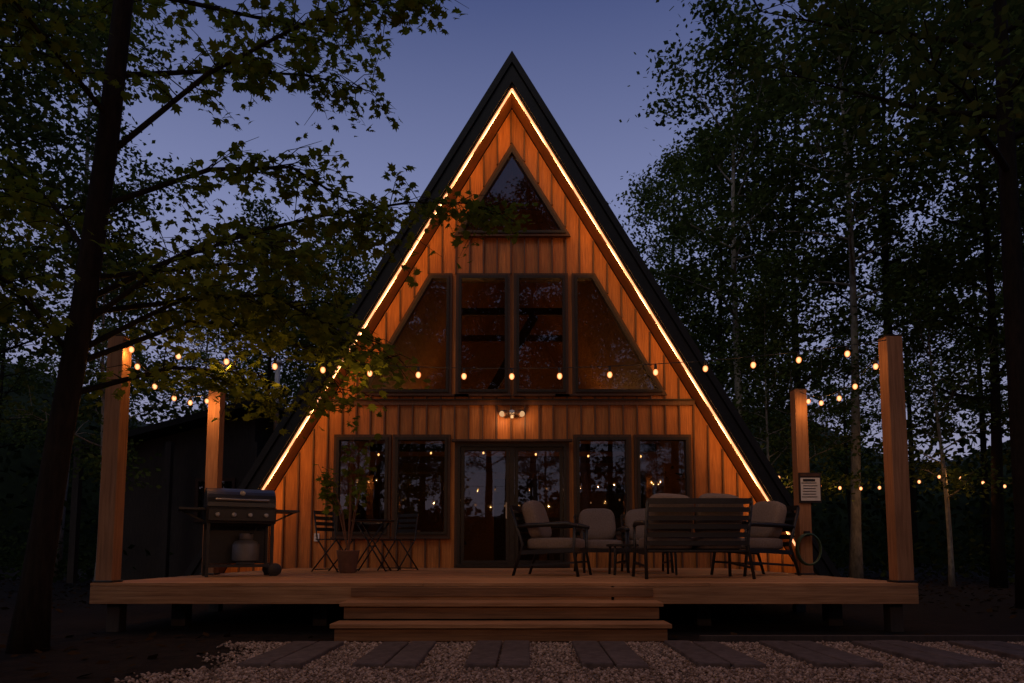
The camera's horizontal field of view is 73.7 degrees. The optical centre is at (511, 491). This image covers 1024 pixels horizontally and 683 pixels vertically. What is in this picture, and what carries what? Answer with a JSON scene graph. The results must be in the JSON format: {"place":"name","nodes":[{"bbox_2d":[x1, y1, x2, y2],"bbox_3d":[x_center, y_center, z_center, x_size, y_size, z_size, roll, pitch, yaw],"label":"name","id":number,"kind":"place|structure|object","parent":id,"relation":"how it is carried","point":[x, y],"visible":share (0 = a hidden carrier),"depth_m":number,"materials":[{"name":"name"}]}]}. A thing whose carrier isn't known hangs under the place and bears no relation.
{"place":"outdoors","nodes":[
{"label":"outdoors","id":0,"kind":"place"},
{"bbox_2d":[0,362,1014,563],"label":"wooded hill","id":1,"kind":"structure","parent":0,"point":[8,485],"depth_m":45.88,"materials":[{"name":"green plant"}]},
{"bbox_2d":[0,0,1022,461],"label":"sky","id":2,"kind":"structure","parent":0,"point":[579,56],"materials":[{"name":"blue"}]},
{"bbox_2d":[0,563,1023,682],"bbox_3d":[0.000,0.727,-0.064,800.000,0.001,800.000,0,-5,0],"label":"ground","id":3,"kind":"structure","parent":0,"point":[283,623],"depth_m":6.78,"materials":[{"name":"brown soil"}]},
{"bbox_2d":[0,0,93,188],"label":"oak tree","id":4,"kind":"object","parent":3,"relation":"on","point":[51,110],"visible":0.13,"depth_m":16.07,"materials":[{"name":"green plant"}]},
{"bbox_2d":[0,0,120,362],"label":"maple tree","id":5,"kind":"object","parent":3,"relation":"on","point":[11,121],"visible":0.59,"depth_m":10.61,"materials":[{"name":"green plant"}]},
{"bbox_2d":[0,0,130,293],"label":"maple tree","id":6,"kind":"object","parent":3,"relation":"on","point":[53,136],"visible":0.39,"depth_m":13.41,"materials":[{"name":"green plant"}]},
{"bbox_2d":[0,0,202,576],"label":"birch tree","id":7,"kind":"object","parent":3,"relation":"on","point":[102,38],"visible":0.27,"depth_m":18.98,"materials":[{"name":"green plant"}]},
{"bbox_2d":[93,335,131,631],"bbox_3d":[-3.685,-0.093,6.347,0.210,2.752,0.210,0,-5,0],"label":"wooden post","id":8,"kind":"object","parent":3,"relation":"on","point":[112,497],"visible":0.75,"depth_m":6.28,"materials":[{"name":"brown wood"}]},
{"bbox_2d":[132,354,213,404],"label":"string lights","id":9,"kind":"object","parent":8,"relation":"attached to","point":[137,367],"visible":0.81,"depth_m":7.45},
{"bbox_2d":[124,340,885,379],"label":"string lights","id":10,"kind":"object","parent":8,"relation":"hanging from","point":[511,375],"visible":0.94,"depth_m":6.35},
{"bbox_2d":[0,172,246,579],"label":"birch tree","id":11,"kind":"object","parent":3,"relation":"on","point":[96,462],"visible":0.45,"depth_m":11.81,"materials":[{"name":"green plant"}]},
{"bbox_2d":[66,360,285,582],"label":"shed","id":12,"kind":"structure","parent":3,"relation":"on","point":[158,526],"depth_m":15.51,"materials":[{"name":"black wood"}]},
{"bbox_2d":[194,478,235,521],"bbox_3d":[-6.750,0.184,15.523,0.900,1.000,0.080,0,-5,0],"label":"shed window","id":13,"kind":"structure","parent":12,"relation":"in","point":[197,480],"depth_m":15.51,"materials":[{"name":"black glass"}]},
{"bbox_2d":[200,389,224,611],"bbox_3d":[-3.675,0.090,8.439,0.210,2.752,0.210,0,-5,0],"label":"wooden post","id":14,"kind":"object","parent":3,"relation":"on","point":[214,455],"visible":0.38,"depth_m":8.42,"materials":[{"name":"brown wood"}]},
{"bbox_2d":[180,192,347,412],"bbox_3d":[-7.889,-3.571,22.051,6.098,12.532,6.344,2,-5,-19],"label":"maple tree","id":15,"kind":"object","parent":3,"relation":"on","point":[265,210],"visible":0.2,"depth_m":22.39,"materials":[{"name":"green plant"}]},
{"bbox_2d":[0,0,538,653],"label":"maple tree","id":16,"kind":"object","parent":3,"relation":"on","point":[30,628],"visible":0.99,"depth_m":5.97,"materials":[{"name":"green plant"}]},
{"bbox_2d":[260,298,344,402],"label":"birch tree","id":17,"kind":"object","parent":3,"relation":"on","point":[288,368],"visible":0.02,"depth_m":23.90,"materials":[{"name":"green plant"}]},
{"bbox_2d":[257,216,383,403],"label":"maple tree","id":18,"kind":"object","parent":3,"relation":"on","point":[347,266],"visible":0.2,"depth_m":21.39,"materials":[{"name":"green plant"}]},
{"bbox_2d":[89,568,918,641],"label":"wooden deck","id":19,"kind":"structure","parent":3,"relation":"on","point":[501,594],"depth_m":6.11,"materials":[{"name":"brown wood"}]},
{"bbox_2d":[178,488,299,576],"bbox_3d":[-3.162,0.466,7.906,1.280,1.009,0.655,3,-6,-28],"label":"gas grill","id":20,"kind":"object","parent":19,"relation":"on","point":[236,522],"visible":0.98,"depth_m":7.83,"materials":[{"name":"black metal"}]},
{"bbox_2d":[311,510,356,571],"bbox_3d":[-2.533,0.702,9.733,0.526,0.873,0.402,-3,-6,28],"label":"bistro chair","id":21,"kind":"object","parent":19,"relation":"on","point":[324,524],"visible":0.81,"depth_m":9.77,"materials":[{"name":"black metal"}]},
{"bbox_2d":[314,420,382,572],"bbox_3d":[-2.271,0.063,9.211,0.800,2.040,0.684,5,-7,-44],"label":"potted plant","id":22,"kind":"object","parent":19,"relation":"on","point":[347,560],"visible":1,"depth_m":9.17,"materials":[{"name":"plant"}]},
{"bbox_2d":[351,519,393,571],"bbox_3d":[-2.020,0.779,9.870,0.620,0.741,0.620,0,-5,0],"label":"bistro table","id":23,"kind":"object","parent":19,"relation":"on","point":[382,521],"visible":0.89,"depth_m":9.72,"materials":[{"name":"black metal"}]},
{"bbox_2d":[377,513,418,570],"bbox_3d":[-1.713,0.755,10.336,0.402,0.873,0.526,-3,-6,30],"label":"bistro chair","id":24,"kind":"object","parent":19,"relation":"on","point":[405,525],"visible":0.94,"depth_m":10.46,"materials":[{"name":"black metal"}]},
{"bbox_2d":[510,500,591,576],"bbox_3d":[0.467,0.547,8.145,0.845,0.900,0.650,-2,-5,20],"label":"outdoor armchair","id":25,"kind":"object","parent":19,"relation":"on","point":[537,525],"visible":1,"depth_m":7.96,"materials":[{"name":"black metal"}]},
{"bbox_2d":[573,508,628,572],"bbox_3d":[1.218,0.662,9.463,0.630,0.901,0.845,0,-5,-4],"label":"outdoor armchair","id":26,"kind":"object","parent":19,"relation":"on","point":[603,529],"visible":0.81,"depth_m":9.53,"materials":[{"name":"black metal"}]},
{"bbox_2d":[606,544,677,574],"bbox_3d":[1.600,0.829,8.410,0.800,0.376,0.500,0,-5,0],"label":"coffee table","id":27,"kind":"object","parent":19,"relation":"on","point":[637,545],"visible":0.66,"depth_m":8.20,"materials":[{"name":"black metal"}]},
{"bbox_2d":[620,508,673,572],"bbox_3d":[1.862,0.665,9.513,0.630,0.905,0.845,0,-5,3],"label":"outdoor armchair","id":28,"kind":"object","parent":19,"relation":"on","point":[631,516],"visible":0.36,"depth_m":9.64,"materials":[{"name":"black metal"}]},
{"bbox_2d":[632,493,755,578],"bbox_3d":[1.930,0.480,7.402,1.138,0.904,0.845,0,-5,0],"label":"outdoor loveseat","id":29,"kind":"object","parent":19,"relation":"on","point":[720,523],"visible":1,"depth_m":7.12,"materials":[{"name":"black wood"}]},
{"bbox_2d":[710,501,800,576],"bbox_3d":[2.913,0.551,8.195,0.845,0.902,0.650,2,-5,-20],"label":"outdoor armchair","id":30,"kind":"object","parent":19,"relation":"on","point":[769,524],"visible":0.75,"depth_m":8.03,"materials":[{"name":"black metal"}]},
{"bbox_2d":[0,239,1014,564],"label":"distant forest","id":31,"kind":"object","parent":3,"relation":"on","point":[922,515],"visible":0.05,"depth_m":41.23,"materials":[{"name":"plant"}]},
{"bbox_2d":[183,51,840,576],"bbox_3d":[0.000,-2.612,16.556,11.212,9.550,9.870,0,-5,0],"label":"frame cabin","id":32,"kind":"object","parent":3,"relation":"on","point":[565,279],"visible":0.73,"depth_m":12.19,"materials":[{"name":"brown wood"}]},
{"bbox_2d":[330,434,391,538],"bbox_3d":[-2.645,-0.099,12.029,1.030,1.845,0.150,0,-5,0],"label":"lower window frame","id":33,"kind":"structure","parent":32,"relation":"in","point":[338,438],"depth_m":12.02,"materials":[{"name":"brown wood"}]},
{"bbox_2d":[357,273,468,396],"bbox_3d":[-1.767,-2.829,12.268,1.998,2.265,0.150,0,-5,0],"label":"trapezoid window frame","id":34,"kind":"structure","parent":32,"relation":"in","point":[448,277],"depth_m":12.23,"materials":[{"name":"brown wood"}]},
{"bbox_2d":[390,434,450,538],"bbox_3d":[-1.600,-0.099,12.029,1.040,1.845,0.150,0,-5,0],"label":"lower window frame","id":35,"kind":"structure","parent":32,"relation":"in","point":[396,437],"depth_m":12.00,"materials":[{"name":"brown wood"}]},
{"bbox_2d":[454,273,510,396],"bbox_3d":[-0.520,-2.829,12.268,1.000,2.265,0.150,0,-5,0],"label":"upper window frame","id":36,"kind":"structure","parent":32,"relation":"in","point":[460,277],"depth_m":12.24,"materials":[{"name":"brown wood"}]},
{"bbox_2d":[454,143,570,237],"bbox_3d":[0.000,-5.532,12.505,2.136,1.812,0.150,0,-5,0],"label":"gable window frame","id":37,"kind":"structure","parent":32,"relation":"in","point":[562,232],"depth_m":12.45,"materials":[{"name":"brown wood"}]},
{"bbox_2d":[513,273,569,396],"bbox_3d":[0.520,-2.829,12.268,1.000,2.265,0.150,0,-5,0],"label":"upper window frame","id":38,"kind":"structure","parent":32,"relation":"in","point":[563,277],"depth_m":12.24,"materials":[{"name":"brown wood"}]},
{"bbox_2d":[573,434,631,538],"bbox_3d":[1.600,-0.099,12.029,1.040,1.845,0.150,0,-5,0],"label":"lower window frame","id":39,"kind":"structure","parent":32,"relation":"in","point":[576,437],"depth_m":12.04,"materials":[{"name":"brown wood"}]},
{"bbox_2d":[555,273,666,396],"bbox_3d":[1.767,-2.829,12.268,1.998,2.265,0.150,0,-5,0],"label":"trapezoid window frame","id":40,"kind":"structure","parent":32,"relation":"in","point":[659,390],"depth_m":12.21,"materials":[{"name":"brown wood"}]},
{"bbox_2d":[633,434,692,531],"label":"lower window frame","id":41,"kind":"structure","parent":32,"relation":"in","point":[637,438],"depth_m":12.05,"materials":[{"name":"brown wood"}]},
{"bbox_2d":[0,185,1023,569],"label":"distant trees","id":42,"kind":"object","parent":3,"relation":"on","point":[838,457],"visible":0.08,"depth_m":32.04,"materials":[{"name":"green plant"}]},
{"bbox_2d":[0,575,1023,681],"bbox_3d":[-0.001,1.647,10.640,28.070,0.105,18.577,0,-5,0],"label":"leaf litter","id":43,"kind":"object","parent":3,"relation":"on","point":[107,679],"visible":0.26,"depth_m":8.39,"materials":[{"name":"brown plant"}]},
{"bbox_2d":[607,134,774,390],"bbox_3d":[6.830,-5.558,27.536,8.212,17.436,8.587,2,-5,-19],"label":"oak tree","id":44,"kind":"object","parent":3,"relation":"on","point":[673,160],"visible":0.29,"depth_m":27.51,"materials":[{"name":"green plant"}]},
{"bbox_2d":[617,259,788,484],"bbox_3d":[5.858,-2.361,21.146,6.227,9.954,5.354,-1,-5,10],"label":"birch tree","id":45,"kind":"object","parent":3,"relation":"on","point":[682,302],"visible":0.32,"depth_m":20.99,"materials":[{"name":"green plant"}]},
{"bbox_2d":[649,110,811,424],"bbox_3d":[6.628,-5.293,23.517,7.837,16.221,7.532,-2,-5,19],"label":"maple tree","id":46,"kind":"object","parent":3,"relation":"on","point":[692,180],"visible":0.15,"depth_m":23.25,"materials":[{"name":"green plant"}]},
{"bbox_2d":[619,0,871,416],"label":"birch tree","id":47,"kind":"object","parent":3,"relation":"on","point":[735,20],"visible":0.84,"depth_m":18.93,"materials":[{"name":"green plant"}]},
{"bbox_2d":[657,275,864,500],"bbox_3d":[5.180,-1.290,14.397,4.064,6.642,3.494,-3,-6,33],"label":"birch tree","id":48,"kind":"object","parent":3,"relation":"on","point":[775,341],"visible":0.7,"depth_m":14.34,"materials":[{"name":"green plant"}]},
{"bbox_2d":[778,470,946,489],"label":"string lights","id":49,"kind":"object","parent":48,"relation":"attached to","point":[879,486],"visible":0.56,"depth_m":14.23},
{"bbox_2d":[680,43,905,391],"bbox_3d":[8.332,-5.487,20.390,7.222,16.056,7.610,-5,-7,42],"label":"maple tree","id":50,"kind":"object","parent":3,"relation":"on","point":[859,311],"visible":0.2,"depth_m":20.12,"materials":[{"name":"green plant"}]},
{"bbox_2d":[789,388,814,611],"bbox_3d":[3.565,0.090,8.439,0.210,2.752,0.210,0,-5,0],"label":"wooden post","id":51,"kind":"object","parent":3,"relation":"on","point":[799,434],"visible":0.79,"depth_m":8.40,"materials":[{"name":"brown wood"}]},
{"bbox_2d":[795,531,821,565],"bbox_3d":[3.580,0.680,8.247,0.305,0.418,0.100,0,-5,0],"label":"coiled hose","id":52,"kind":"object","parent":51,"relation":"attached to","point":[797,544],"visible":1,"depth_m":8.21,"materials":[{"name":"black rubber"}]},
{"bbox_2d":[798,473,821,502],"bbox_3d":[3.640,-0.054,8.336,0.270,0.370,0.030,0,-5,0],"label":"information sign","id":53,"kind":"object","parent":51,"relation":"attached to","point":[809,485],"visible":1,"depth_m":8.32,"materials":[{"name":"white paper"}]},
{"bbox_2d":[801,354,878,405],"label":"string lights","id":54,"kind":"object","parent":51,"relation":"attached to","point":[854,386],"visible":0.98,"depth_m":7.37},
{"bbox_2d":[708,240,947,509],"bbox_3d":[6.526,-1.925,15.491,4.509,8.099,5.244,0,-5,-1],"label":"birch tree","id":55,"kind":"object","parent":3,"relation":"on","point":[787,269],"visible":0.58,"depth_m":15.54,"materials":[{"name":"green plant"}]},
{"bbox_2d":[683,0,986,578],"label":"birch tree","id":56,"kind":"object","parent":3,"relation":"on","point":[855,569],"visible":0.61,"depth_m":16.43,"materials":[{"name":"green plant"}]},
{"bbox_2d":[656,0,1023,608],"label":"oak tree","id":57,"kind":"object","parent":3,"relation":"on","point":[1005,112],"visible":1,"depth_m":9.13,"materials":[{"name":"green plant"}]},
{"bbox_2d":[705,0,1023,350],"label":"oak tree","id":58,"kind":"object","parent":3,"relation":"on","point":[890,213],"visible":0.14,"depth_m":19.57,"materials":[{"name":"green plant"}]},
{"bbox_2d":[877,335,916,631],"bbox_3d":[3.555,-0.093,6.347,0.210,2.752,0.210,0,-5,0],"label":"wooden post","id":59,"kind":"object","parent":3,"relation":"on","point":[896,478],"visible":0.87,"depth_m":6.29,"materials":[{"name":"brown wood"}]},
{"bbox_2d":[799,0,1023,587],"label":"maple tree","id":60,"kind":"object","parent":3,"relation":"on","point":[998,575],"visible":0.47,"depth_m":14.48,"materials":[{"name":"green plant"}]},
{"bbox_2d":[839,233,1011,586],"bbox_3d":[8.954,-1.845,14.591,5.244,7.783,4.509,2,-5,-24],"label":"birch tree","id":61,"kind":"object","parent":3,"relation":"on","point":[927,254],"visible":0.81,"depth_m":14.52,"materials":[{"name":"green plant"}]},
{"bbox_2d":[834,0,1023,299],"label":"oak tree","id":62,"kind":"object","parent":3,"relation":"on","point":[947,190],"visible":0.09,"depth_m":17.44,"materials":[{"name":"green plant"}]},
{"bbox_2d":[900,0,1023,238],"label":"maple tree","id":63,"kind":"object","parent":3,"relation":"on","point":[1019,55],"visible":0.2,"depth_m":15.14,"materials":[{"name":"green plant"}]},
{"bbox_2d":[934,80,1023,367],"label":"maple tree","id":64,"kind":"object","parent":3,"relation":"on","point":[949,223],"visible":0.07,"depth_m":19.18,"materials":[{"name":"green plant"}]},
{"bbox_2d":[968,248,1023,470],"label":"birch tree","id":65,"kind":"object","parent":3,"relation":"on","point":[1005,458],"visible":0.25,"depth_m":16.53,"materials":[{"name":"green plant"}]},
{"bbox_2d":[959,474,1005,487],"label":"string lights","id":66,"kind":"object","parent":65,"relation":"attached to","point":[1004,485],"visible":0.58,"depth_m":14.51},
{"bbox_2d":[114,640,1023,682],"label":"gravel path","id":67,"kind":"structure","parent":0,"point":[588,681],"depth_m":4.04,"materials":[{"name":"grey gravel"}]},
{"bbox_2d":[238,641,343,669],"bbox_3d":[-1.500,1.128,4.751,0.405,0.048,1.078,0,-5,1],"label":"stepping stone","id":68,"kind":"object","parent":67,"relation":"on","point":[297,654],"visible":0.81,"depth_m":4.57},
{"bbox_2d":[352,641,435,669],"bbox_3d":[-0.790,1.129,4.744,0.405,0.045,1.116,0,-5,0],"label":"stepping stone","id":69,"kind":"object","parent":67,"relation":"on","point":[405,655],"visible":0.76,"depth_m":4.55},
{"bbox_2d":[464,640,529,669],"bbox_3d":[-0.080,1.127,4.750,0.405,0.048,1.145,0,-5,1],"label":"stepping stone","id":70,"kind":"object","parent":67,"relation":"on","point":[515,654],"visible":0.77,"depth_m":4.54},
{"bbox_2d":[572,641,648,670],"bbox_3d":[0.650,1.125,4.735,0.405,0.051,1.115,0,-5,2],"label":"stepping stone","id":71,"kind":"object","parent":67,"relation":"on","point":[591,655],"visible":0.8,"depth_m":4.55,"materials":[{"name":"grey stone"}]},
{"bbox_2d":[664,640,765,669],"bbox_3d":[1.370,1.125,4.744,0.405,0.045,1.113,0,-5,1],"label":"stepping stone","id":72,"kind":"object","parent":67,"relation":"on","point":[705,654],"visible":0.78,"depth_m":4.57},
{"bbox_2d":[759,641,882,669],"bbox_3d":[2.100,1.125,4.745,0.405,0.046,1.077,0,-5,1],"label":"stepping stone","id":73,"kind":"object","parent":67,"relation":"on","point":[816,655],"visible":0.81,"depth_m":4.56,"materials":[{"name":"grey stone"}]},
{"bbox_2d":[699,635,1023,642],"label":"path edging","id":74,"kind":"object","parent":67,"relation":"on","point":[833,638],"visible":0.55,"depth_m":5.42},
{"bbox_2d":[852,640,1001,669],"bbox_3d":[2.830,1.126,4.758,0.405,0.046,1.153,0,-5,-1],"label":"stepping stone","id":75,"kind":"object","parent":67,"relation":"on","point":[936,657],"visible":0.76,"depth_m":4.57,"materials":[{"name":"grey stone"}]},
{"bbox_2d":[948,641,1023,659],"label":"stepping stone","id":76,"kind":"object","parent":67,"relation":"on","point":[1007,650],"visible":0.88,"depth_m":4.90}
]}

